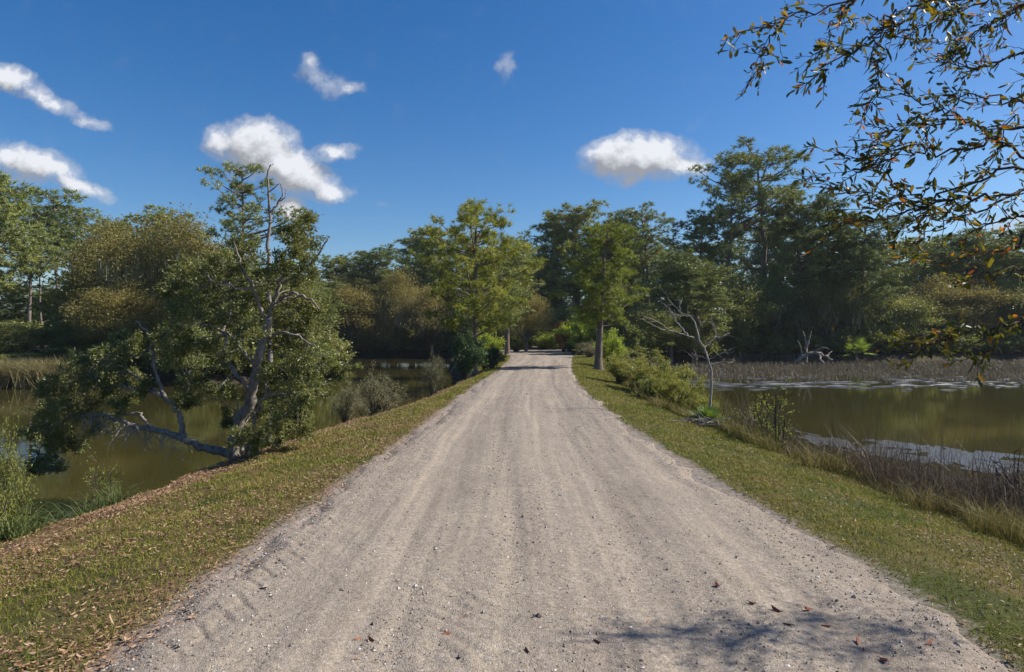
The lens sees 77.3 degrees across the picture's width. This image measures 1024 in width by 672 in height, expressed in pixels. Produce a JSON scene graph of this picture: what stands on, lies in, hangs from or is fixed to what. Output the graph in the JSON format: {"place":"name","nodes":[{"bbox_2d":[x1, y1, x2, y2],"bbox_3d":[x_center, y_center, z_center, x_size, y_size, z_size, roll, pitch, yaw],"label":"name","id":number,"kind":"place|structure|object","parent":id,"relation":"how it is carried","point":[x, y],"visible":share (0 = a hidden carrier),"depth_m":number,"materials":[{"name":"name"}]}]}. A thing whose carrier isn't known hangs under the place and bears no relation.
{"place":"outdoors","nodes":[
{"label":"outdoors","id":0,"kind":"place"},
{"bbox_2d":[0,345,1023,671],"bbox_3d":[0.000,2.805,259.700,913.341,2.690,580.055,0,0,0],"label":"ground","id":1,"kind":"structure","parent":0,"point":[702,477],"depth_m":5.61,"materials":[{"name":"green plant"}]},
{"bbox_2d":[0,401,41,535],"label":"shrub","id":2,"kind":"object","parent":1,"relation":"on","point":[5,495],"visible":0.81,"depth_m":7.05,"materials":[{"name":"green plant"}]},
{"bbox_2d":[0,323,45,352],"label":"bush","id":3,"kind":"object","parent":1,"relation":"on","point":[9,332],"visible":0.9,"depth_m":46.48,"materials":[{"name":"green plant"}]},
{"bbox_2d":[0,170,52,295],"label":"pine tree","id":4,"kind":"object","parent":1,"relation":"on","point":[10,234],"visible":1,"depth_m":48.48,"materials":[{"name":"green plant"}]},
{"bbox_2d":[0,495,74,544],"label":"sedge tussock","id":5,"kind":"object","parent":1,"relation":"on","point":[5,535],"visible":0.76,"depth_m":6.92,"materials":[{"name":"green plant"}]},
{"bbox_2d":[0,203,83,349],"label":"pine tree","id":6,"kind":"object","parent":1,"relation":"on","point":[33,218],"visible":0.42,"depth_m":57.96,"materials":[{"name":"green plant"}]},
{"bbox_2d":[12,223,72,349],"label":"pine tree","id":7,"kind":"object","parent":1,"relation":"on","point":[44,250],"visible":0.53,"depth_m":55.06,"materials":[{"name":"green plant"}]},
{"bbox_2d":[9,502,77,539],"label":"sedge tussock","id":8,"kind":"object","parent":1,"relation":"on","point":[35,527],"visible":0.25,"depth_m":7.38,"materials":[{"name":"green plant"}]},
{"bbox_2d":[2,185,103,301],"bbox_3d":[-43.294,-6.323,61.200,8.724,16.008,7.665,0,0,8],"label":"pine tree","id":9,"kind":"object","parent":1,"relation":"on","point":[39,193],"visible":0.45,"depth_m":60.16,"materials":[{"name":"green plant"}]},
{"bbox_2d":[39,203,100,273],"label":"pine tree","id":10,"kind":"object","parent":1,"relation":"on","point":[74,223],"visible":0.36,"depth_m":61.07,"materials":[{"name":"green plant"}]},
{"bbox_2d":[41,319,106,347],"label":"bush","id":11,"kind":"object","parent":1,"relation":"on","point":[67,332],"visible":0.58,"depth_m":49.03,"materials":[{"name":"green plant"}]},
{"bbox_2d":[34,492,128,518],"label":"sedge tussock","id":12,"kind":"object","parent":1,"relation":"on","point":[85,509],"visible":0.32,"depth_m":8.33,"materials":[{"name":"green plant"}]},
{"bbox_2d":[42,214,146,342],"bbox_3d":[-32.296,-3.785,50.803,7.836,11.594,7.953,0,0,-26],"label":"oak tree","id":13,"kind":"object","parent":1,"relation":"on","point":[76,270],"visible":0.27,"depth_m":49.18,"materials":[{"name":"green plant"}]},
{"bbox_2d":[80,444,113,510],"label":"weed","id":14,"kind":"object","parent":1,"relation":"on","point":[92,483],"visible":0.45,"depth_m":8.88,"materials":[{"name":"green plant"}]},
{"bbox_2d":[60,218,150,343],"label":"pine tree","id":15,"kind":"object","parent":1,"relation":"on","point":[100,220],"visible":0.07,"depth_m":72.99,"materials":[{"name":"green plant"}]},
{"bbox_2d":[71,481,159,510],"bbox_3d":[-5.340,2.239,8.657,1.306,0.442,1.326,0,0,0],"label":"sedge tussock","id":16,"kind":"object","parent":1,"relation":"on","point":[113,499],"visible":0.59,"depth_m":8.66,"materials":[{"name":"green plant"}]},
{"bbox_2d":[58,277,180,340],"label":"oak tree","id":17,"kind":"object","parent":1,"relation":"on","point":[128,301],"visible":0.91,"depth_m":42.74,"materials":[{"name":"green plant"}]},
{"bbox_2d":[68,201,237,329],"bbox_3d":[-26.284,-3.987,49.048,12.824,11.936,11.378,0,0,-35],"label":"oak tree","id":18,"kind":"object","parent":1,"relation":"on","point":[150,261],"visible":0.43,"depth_m":46.52,"materials":[{"name":"green plant"}]},
{"bbox_2d":[111,203,214,244],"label":"pine tree","id":19,"kind":"object","parent":1,"relation":"on","point":[150,211],"visible":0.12,"depth_m":74.58,"materials":[{"name":"green plant"}]},
{"bbox_2d":[11,209,337,479],"bbox_3d":[-6.028,0.203,11.367,6.007,4.838,2.460,0,0,0],"label":"leaning tree","id":20,"kind":"object","parent":1,"relation":"on","point":[298,404],"visible":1,"depth_m":11.29,"materials":[{"name":"green plant"}]},
{"bbox_2d":[134,321,223,384],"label":"oak tree","id":21,"kind":"object","parent":1,"relation":"on","point":[193,363],"visible":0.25,"depth_m":37.87,"materials":[{"name":"green plant"}]},
{"bbox_2d":[150,256,273,333],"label":"oak tree","id":22,"kind":"object","parent":1,"relation":"on","point":[169,303],"visible":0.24,"depth_m":41.72,"materials":[{"name":"green plant"}]},
{"bbox_2d":[196,161,316,335],"bbox_3d":[-18.021,-5.582,45.666,7.636,14.734,6.568,0,0,-5],"label":"pine tree","id":23,"kind":"object","parent":1,"relation":"on","point":[237,186],"visible":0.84,"depth_m":45.71,"materials":[{"name":"green plant"}]},
{"bbox_2d":[257,164,286,361],"bbox_3d":[-15.457,-4.699,40.861,1.980,12.731,0.654,0,0,-9],"label":"dead snag","id":24,"kind":"object","parent":1,"relation":"on","point":[270,356],"visible":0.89,"depth_m":40.93,"materials":[{"name":"grey wood"}]},
{"bbox_2d":[238,275,347,342],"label":"oak tree","id":25,"kind":"object","parent":1,"relation":"on","point":[320,293],"visible":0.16,"depth_m":46.42,"materials":[{"name":"green plant"}]},
{"bbox_2d":[314,254,359,315],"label":"pine tree","id":26,"kind":"object","parent":1,"relation":"on","point":[335,260],"visible":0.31,"depth_m":91.50,"materials":[{"name":"green plant"}]},
{"bbox_2d":[327,382,367,424],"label":"shrub","id":27,"kind":"object","parent":1,"relation":"on","point":[344,415],"visible":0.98,"depth_m":16.14,"materials":[{"name":"green plant"}]},
{"bbox_2d":[319,274,388,356],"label":"oak tree","id":28,"kind":"object","parent":1,"relation":"on","point":[357,294],"visible":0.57,"depth_m":85.58,"materials":[{"name":"green plant"}]},
{"bbox_2d":[328,252,380,336],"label":"pine tree","id":29,"kind":"object","parent":1,"relation":"on","point":[348,263],"visible":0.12,"depth_m":93.31,"materials":[{"name":"green plant"}]},
{"bbox_2d":[342,246,402,348],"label":"cypress tree","id":30,"kind":"object","parent":1,"relation":"on","point":[375,255],"visible":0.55,"depth_m":88.53,"materials":[{"name":"green plant"}]},
{"bbox_2d":[343,359,411,416],"bbox_3d":[-3.884,1.704,18.425,1.927,2.086,1.990,0,0,-36],"label":"shrub","id":31,"kind":"object","parent":1,"relation":"on","point":[375,406],"visible":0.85,"depth_m":18.37,"materials":[{"name":"green plant"}]},
{"bbox_2d":[365,266,422,353],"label":"oak tree","id":32,"kind":"object","parent":1,"relation":"on","point":[402,294],"visible":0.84,"depth_m":86.74,"materials":[{"name":"green plant"}]},
{"bbox_2d":[379,230,450,299],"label":"tree","id":33,"kind":"object","parent":1,"relation":"on","point":[408,241],"visible":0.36,"depth_m":96.29,"materials":[{"name":"green plant"}]},
{"bbox_2d":[403,283,461,355],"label":"oak tree","id":34,"kind":"object","parent":1,"relation":"on","point":[416,316],"visible":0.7,"depth_m":84.66,"materials":[{"name":"green plant"}]},
{"bbox_2d":[419,345,449,395],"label":"shrub","id":35,"kind":"object","parent":1,"relation":"on","point":[434,375],"visible":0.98,"depth_m":25.95,"materials":[{"name":"green plant"}]},
{"bbox_2d":[407,226,472,308],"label":"tree","id":36,"kind":"object","parent":1,"relation":"on","point":[427,281],"visible":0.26,"depth_m":95.68,"materials":[{"name":"green plant"}]},
{"bbox_2d":[448,322,488,379],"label":"shrub","id":37,"kind":"object","parent":1,"relation":"on","point":[470,354],"visible":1,"depth_m":31.16,"materials":[{"name":"green plant"}]},
{"bbox_2d":[399,197,546,376],"bbox_3d":[-2.133,-2.490,33.195,7.580,9.376,6.612,0,0,-34],"label":"cypress tree","id":38,"kind":"object","parent":1,"relation":"on","point":[476,311],"visible":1,"depth_m":32.74,"materials":[{"name":"green plant"}]},
{"bbox_2d":[468,324,506,369],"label":"shrub","id":39,"kind":"object","parent":1,"relation":"on","point":[496,342],"visible":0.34,"depth_m":36.89,"materials":[{"name":"green plant"}]},
{"bbox_2d":[459,249,531,347],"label":"pine tree","id":40,"kind":"object","parent":1,"relation":"on","point":[509,272],"visible":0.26,"depth_m":44.85,"materials":[{"name":"green plant"}]},
{"bbox_2d":[483,343,508,368],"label":"shrub","id":41,"kind":"object","parent":1,"relation":"on","point":[495,356],"visible":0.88,"depth_m":34.88,"materials":[{"name":"green plant"}]},
{"bbox_2d":[0,380,1023,671],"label":"leaf litter","id":42,"kind":"object","parent":1,"relation":"on","point":[120,506],"visible":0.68,"depth_m":5.91,"materials":[{"name":"brown plant"}]},
{"bbox_2d":[0,318,1023,378],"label":"shore brush","id":43,"kind":"object","parent":1,"relation":"on","point":[777,342],"visible":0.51,"depth_m":67.90,"materials":[{"name":"green plant"}]},
{"bbox_2d":[0,269,1023,359],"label":"understorey","id":44,"kind":"object","parent":1,"relation":"on","point":[562,314],"visible":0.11,"depth_m":65.82,"materials":[{"name":"green plant"}]},
{"bbox_2d":[481,235,544,353],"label":"tree","id":45,"kind":"object","parent":1,"relation":"on","point":[524,290],"visible":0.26,"depth_m":61.72,"materials":[{"name":"green plant"}]},
{"bbox_2d":[502,332,538,350],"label":"shrub","id":46,"kind":"object","parent":1,"relation":"on","point":[515,343],"visible":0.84,"depth_m":71.17,"materials":[{"name":"green plant"}]},
{"bbox_2d":[495,286,554,351],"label":"oak tree","id":47,"kind":"object","parent":1,"relation":"on","point":[529,317],"visible":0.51,"depth_m":69.22,"materials":[{"name":"green plant"}]},
{"bbox_2d":[529,328,554,349],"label":"shrub","id":48,"kind":"object","parent":1,"relation":"on","point":[541,344],"visible":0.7,"depth_m":79.52,"materials":[{"name":"green plant"}]},
{"bbox_2d":[516,215,587,304],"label":"pine tree","id":49,"kind":"object","parent":1,"relation":"on","point":[543,250],"visible":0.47,"depth_m":90.58,"materials":[{"name":"green plant"}]},
{"bbox_2d":[533,281,581,322],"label":"oak tree","id":50,"kind":"object","parent":1,"relation":"on","point":[555,301],"visible":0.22,"depth_m":90.15,"materials":[{"name":"green plant"}]},
{"bbox_2d":[552,320,569,351],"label":"shrub","id":51,"kind":"object","parent":1,"relation":"on","point":[561,338],"visible":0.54,"depth_m":67.76,"materials":[{"name":"green plant"}]},
{"bbox_2d":[553,314,593,353],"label":"shrub","id":52,"kind":"object","parent":1,"relation":"on","point":[570,330],"visible":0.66,"depth_m":59.40,"materials":[{"name":"green plant"}]},
{"bbox_2d":[532,199,617,304],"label":"cypress tree","id":53,"kind":"object","parent":1,"relation":"on","point":[579,220],"visible":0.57,"depth_m":87.94,"materials":[{"name":"green plant"}]},
{"bbox_2d":[575,338,594,356],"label":"shrub","id":54,"kind":"object","parent":1,"relation":"on","point":[588,351],"visible":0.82,"depth_m":51.71,"materials":[{"name":"green plant"}]},
{"bbox_2d":[571,322,609,350],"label":"bush","id":55,"kind":"object","parent":1,"relation":"on","point":[593,337],"visible":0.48,"depth_m":58.45,"materials":[{"name":"green plant"}]},
{"bbox_2d":[548,219,650,370],"bbox_3d":[5.611,-2.292,36.005,5.379,8.458,6.542,0,0,42],"label":"cypress tree","id":56,"kind":"object","parent":1,"relation":"on","point":[597,291],"visible":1,"depth_m":35.16,"materials":[{"name":"green plant"}]},
{"bbox_2d":[593,328,630,367],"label":"shrub","id":57,"kind":"object","parent":1,"relation":"on","point":[609,344],"visible":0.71,"depth_m":39.57,"materials":[{"name":"green plant"}]},
{"bbox_2d":[581,206,656,299],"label":"tree","id":58,"kind":"object","parent":1,"relation":"on","point":[620,217],"visible":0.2,"depth_m":86.06,"materials":[{"name":"green plant"}]},
{"bbox_2d":[586,281,659,333],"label":"oak tree","id":59,"kind":"object","parent":1,"relation":"on","point":[607,321],"visible":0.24,"depth_m":60.61,"materials":[{"name":"green plant"}]},
{"bbox_2d":[600,349,648,383],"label":"shrub","id":60,"kind":"object","parent":1,"relation":"on","point":[614,369],"visible":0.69,"depth_m":26.72,"materials":[{"name":"green plant"}]},
{"bbox_2d":[615,201,676,301],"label":"pine tree","id":61,"kind":"object","parent":1,"relation":"on","point":[650,217],"visible":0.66,"depth_m":84.68,"materials":[{"name":"green plant"}]},
{"bbox_2d":[618,304,682,357],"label":"oak tree","id":62,"kind":"object","parent":1,"relation":"on","point":[655,314],"visible":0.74,"depth_m":58.54,"materials":[{"name":"green plant"}]},
{"bbox_2d":[618,348,695,387],"bbox_3d":[5.402,1.460,23.544,3.023,2.099,2.586,0,0,10],"label":"shrub","id":63,"kind":"object","parent":1,"relation":"on","point":[641,373],"visible":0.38,"depth_m":23.67,"materials":[{"name":"green plant"}]},
{"bbox_2d":[634,370,683,398],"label":"shrub","id":64,"kind":"object","parent":1,"relation":"on","point":[665,382],"visible":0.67,"depth_m":20.83,"materials":[{"name":"green plant"}]},
{"bbox_2d":[631,247,710,364],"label":"cypress tree","id":65,"kind":"object","parent":1,"relation":"on","point":[669,260],"visible":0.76,"depth_m":61.02,"materials":[{"name":"green plant"}]},
{"bbox_2d":[631,356,713,408],"bbox_3d":[5.134,1.886,21.696,2.708,2.440,2.317,0,0,-22],"label":"shrub","id":66,"kind":"object","parent":1,"relation":"on","point":[686,376],"visible":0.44,"depth_m":21.37,"materials":[{"name":"green plant"}]},
{"bbox_2d":[639,291,734,407],"bbox_3d":[4.254,0.488,15.584,2.647,3.290,1.099,0,0,-12],"label":"dead sapling","id":67,"kind":"object","parent":1,"relation":"on","point":[711,373],"visible":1,"depth_m":15.58,"materials":[{"name":"grey wood"}]},
{"bbox_2d":[664,313,725,354],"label":"oak tree","id":68,"kind":"object","parent":1,"relation":"on","point":[705,338],"visible":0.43,"depth_m":62.52,"materials":[{"name":"green plant"}]},
{"bbox_2d":[660,412,730,426],"bbox_3d":[4.209,1.955,14.577,1.628,0.421,1.045,0,0,-12],"label":"brush pile","id":69,"kind":"object","parent":1,"relation":"on","point":[703,422],"visible":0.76,"depth_m":14.45,"materials":[{"name":"grey plant"}]},
{"bbox_2d":[657,260,745,365],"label":"pine tree","id":70,"kind":"object","parent":1,"relation":"on","point":[710,279],"visible":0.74,"depth_m":61.33,"materials":[{"name":"green plant"}]},
{"bbox_2d":[671,375,732,420],"bbox_3d":[5.512,2.131,18.467,1.628,2.046,1.392,0,0,-19],"label":"shrub","id":71,"kind":"object","parent":1,"relation":"on","point":[699,399],"visible":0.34,"depth_m":18.46,"materials":[{"name":"green plant"}]},
{"bbox_2d":[661,209,747,313],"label":"pine tree","id":72,"kind":"object","parent":1,"relation":"on","point":[707,248],"visible":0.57,"depth_m":72.56,"materials":[{"name":"green plant"}]},
{"bbox_2d":[691,403,726,426],"bbox_3d":[4.590,1.919,14.935,0.950,0.706,0.941,0,0,19],"label":"palmetto","id":73,"kind":"object","parent":1,"relation":"on","point":[709,412],"visible":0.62,"depth_m":14.93,"materials":[{"name":"green plant"}]},
{"bbox_2d":[694,274,778,352],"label":"oak tree","id":74,"kind":"object","parent":1,"relation":"on","point":[747,297],"visible":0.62,"depth_m":66.92,"materials":[{"name":"green plant"}]},
{"bbox_2d":[686,151,804,350],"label":"pine tree","id":75,"kind":"object","parent":1,"relation":"on","point":[727,177],"visible":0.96,"depth_m":70.42,"materials":[{"name":"green plant"}]},
{"bbox_2d":[697,135,815,324],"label":"pine tree","id":76,"kind":"object","parent":1,"relation":"on","point":[769,178],"visible":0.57,"depth_m":72.89,"materials":[{"name":"green plant"}]},
{"bbox_2d":[750,377,799,452],"bbox_3d":[5.399,1.883,13.239,0.988,2.076,0.794,0,0,15],"label":"weed","id":77,"kind":"object","parent":1,"relation":"on","point":[774,427],"visible":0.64,"depth_m":13.20,"materials":[{"name":"green plant"}]},
{"bbox_2d":[755,188,843,351],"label":"pine tree","id":78,"kind":"object","parent":1,"relation":"on","point":[811,269],"visible":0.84,"depth_m":70.31,"materials":[{"name":"green plant"}]},
{"bbox_2d":[794,340,832,365],"bbox_3d":[28.804,1.597,60.496,3.927,2.420,2.062,0,0,0],"label":"driftwood log","id":79,"kind":"object","parent":1,"relation":"on","point":[802,356],"visible":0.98,"depth_m":60.86,"materials":[{"name":"grey wood"}]},
{"bbox_2d":[622,373,1023,547],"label":"bank grass","id":80,"kind":"structure","parent":1,"relation":"on","point":[1009,529],"depth_m":9.10,"materials":[{"name":"green plant"}]},
{"bbox_2d":[789,190,872,331],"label":"pine tree","id":81,"kind":"object","parent":1,"relation":"on","point":[828,207],"visible":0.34,"depth_m":70.53,"materials":[{"name":"green plant"}]},
{"bbox_2d":[676,364,1023,527],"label":"marsh reeds","id":82,"kind":"object","parent":1,"relation":"on","point":[957,481],"visible":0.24,"depth_m":9.75,"materials":[{"name":"plant"}]},
{"bbox_2d":[837,336,877,361],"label":"sabal palm","id":83,"kind":"object","parent":1,"relation":"on","point":[859,345],"visible":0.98,"depth_m":66.08,"materials":[{"name":"green plant"}]},
{"bbox_2d":[803,210,930,352],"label":"pine tree","id":84,"kind":"object","parent":1,"relation":"on","point":[876,242],"visible":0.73,"depth_m":68.03,"materials":[{"name":"green plant"}]},
{"bbox_2d":[832,284,906,331],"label":"oak tree","id":85,"kind":"object","parent":1,"relation":"on","point":[880,317],"visible":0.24,"depth_m":69.41,"materials":[{"name":"green plant"}]},
{"bbox_2d":[716,0,1023,387],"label":"overhanging oak","id":86,"kind":"object","parent":1,"relation":"on","point":[890,25],"visible":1,"depth_m":2.79,"materials":[{"name":"green plant"}]},
{"bbox_2d":[865,236,946,299],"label":"pine tree","id":87,"kind":"object","parent":1,"relation":"on","point":[915,271],"visible":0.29,"depth_m":81.68,"materials":[{"name":"green plant"}]},
{"bbox_2d":[867,294,945,351],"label":"oak tree","id":88,"kind":"object","parent":1,"relation":"on","point":[913,305],"visible":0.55,"depth_m":69.62,"materials":[{"name":"green plant"}]},
{"bbox_2d":[889,458,955,502],"bbox_3d":[6.117,2.221,9.581,1.058,0.772,1.134,0,0,36],"label":"dry bush","id":89,"kind":"object","parent":1,"relation":"on","point":[924,479],"visible":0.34,"depth_m":9.56,"materials":[{"name":"brown plant"}]},
{"bbox_2d":[890,235,975,287],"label":"pine tree","id":90,"kind":"object","parent":1,"relation":"on","point":[936,242],"visible":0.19,"depth_m":86.11,"materials":[{"name":"green plant"}]},
{"bbox_2d":[899,271,997,350],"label":"oak tree","id":91,"kind":"object","parent":1,"relation":"on","point":[938,293],"visible":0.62,"depth_m":71.98,"materials":[{"name":"green plant"}]},
{"bbox_2d":[917,227,1023,349],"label":"pine tree","id":92,"kind":"object","parent":1,"relation":"on","point":[969,247],"visible":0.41,"depth_m":78.97,"materials":[{"name":"green plant"}]},
{"bbox_2d":[943,278,1023,350],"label":"oak tree","id":93,"kind":"object","parent":1,"relation":"on","point":[996,298],"visible":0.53,"depth_m":71.84,"materials":[{"name":"green plant"}]},
{"bbox_2d":[948,463,1021,518],"bbox_3d":[5.907,2.120,8.008,0.945,1.009,0.882,0,0,-36],"label":"dry bush","id":94,"kind":"object","parent":1,"relation":"on","point":[984,489],"visible":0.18,"depth_m":8.00,"materials":[{"name":"brown plant"}]},
{"bbox_2d":[960,233,1023,290],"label":"pine tree","id":95,"kind":"object","parent":1,"relation":"on","point":[1001,276],"visible":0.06,"depth_m":81.24,"materials":[{"name":"green plant"}]},
{"bbox_2d":[962,446,1023,517],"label":"dry bush","id":96,"kind":"object","parent":1,"relation":"on","point":[1016,475],"visible":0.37,"depth_m":8.24,"materials":[{"name":"brown plant"}]},
{"bbox_2d":[973,222,1023,289],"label":"pine tree","id":97,"kind":"object","parent":1,"relation":"on","point":[1016,259],"visible":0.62,"depth_m":76.28,"materials":[{"name":"green plant"}]},
{"bbox_2d":[983,278,1023,332],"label":"oak tree","id":98,"kind":"object","parent":1,"relation":"on","point":[1017,300],"visible":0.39,"depth_m":71.67,"materials":[{"name":"green plant"}]},
{"bbox_2d":[0,358,1023,537],"bbox_3d":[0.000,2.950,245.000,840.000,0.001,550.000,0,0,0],"label":"water","id":99,"kind":"structure","parent":0,"point":[1001,408],"depth_m":23.17,"materials":[{"name":"green liquid"}]},
{"bbox_2d":[0,355,95,389],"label":"reed bed","id":100,"kind":"object","parent":99,"relation":"on","point":[21,374],"visible":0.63,"depth_m":36.32,"materials":[{"name":"green plant"}]},
{"bbox_2d":[675,376,1023,390],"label":"water scum","id":101,"kind":"object","parent":99,"relation":"on","point":[721,384],"visible":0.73,"depth_m":38.66,"materials":[{"name":"grey liquid"}]},
{"bbox_2d":[791,430,1023,473],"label":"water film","id":102,"kind":"object","parent":99,"relation":"on","point":[963,453],"visible":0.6,"depth_m":16.00,"materials":[{"name":"grey liquid"}]},
{"bbox_2d":[0,216,1023,326],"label":"wood","id":103,"kind":"object","parent":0,"point":[16,311],"visible":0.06,"depth_m":95.42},
{"bbox_2d":[0,0,1023,337],"label":"sky","id":104,"kind":"structure","parent":0,"point":[376,118],"materials":[{"name":"blue"}]},
{"bbox_2d":[100,350,1009,671],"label":"road","id":105,"kind":"structure","parent":0,"point":[503,628],"depth_m":4.55,"materials":[{"name":"grey gravel"}]},
{"bbox_2d":[616,349,1023,384],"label":"marsh grass","id":106,"kind":"structure","parent":0,"point":[962,366],"depth_m":54.44,"materials":[{"name":"plant"}]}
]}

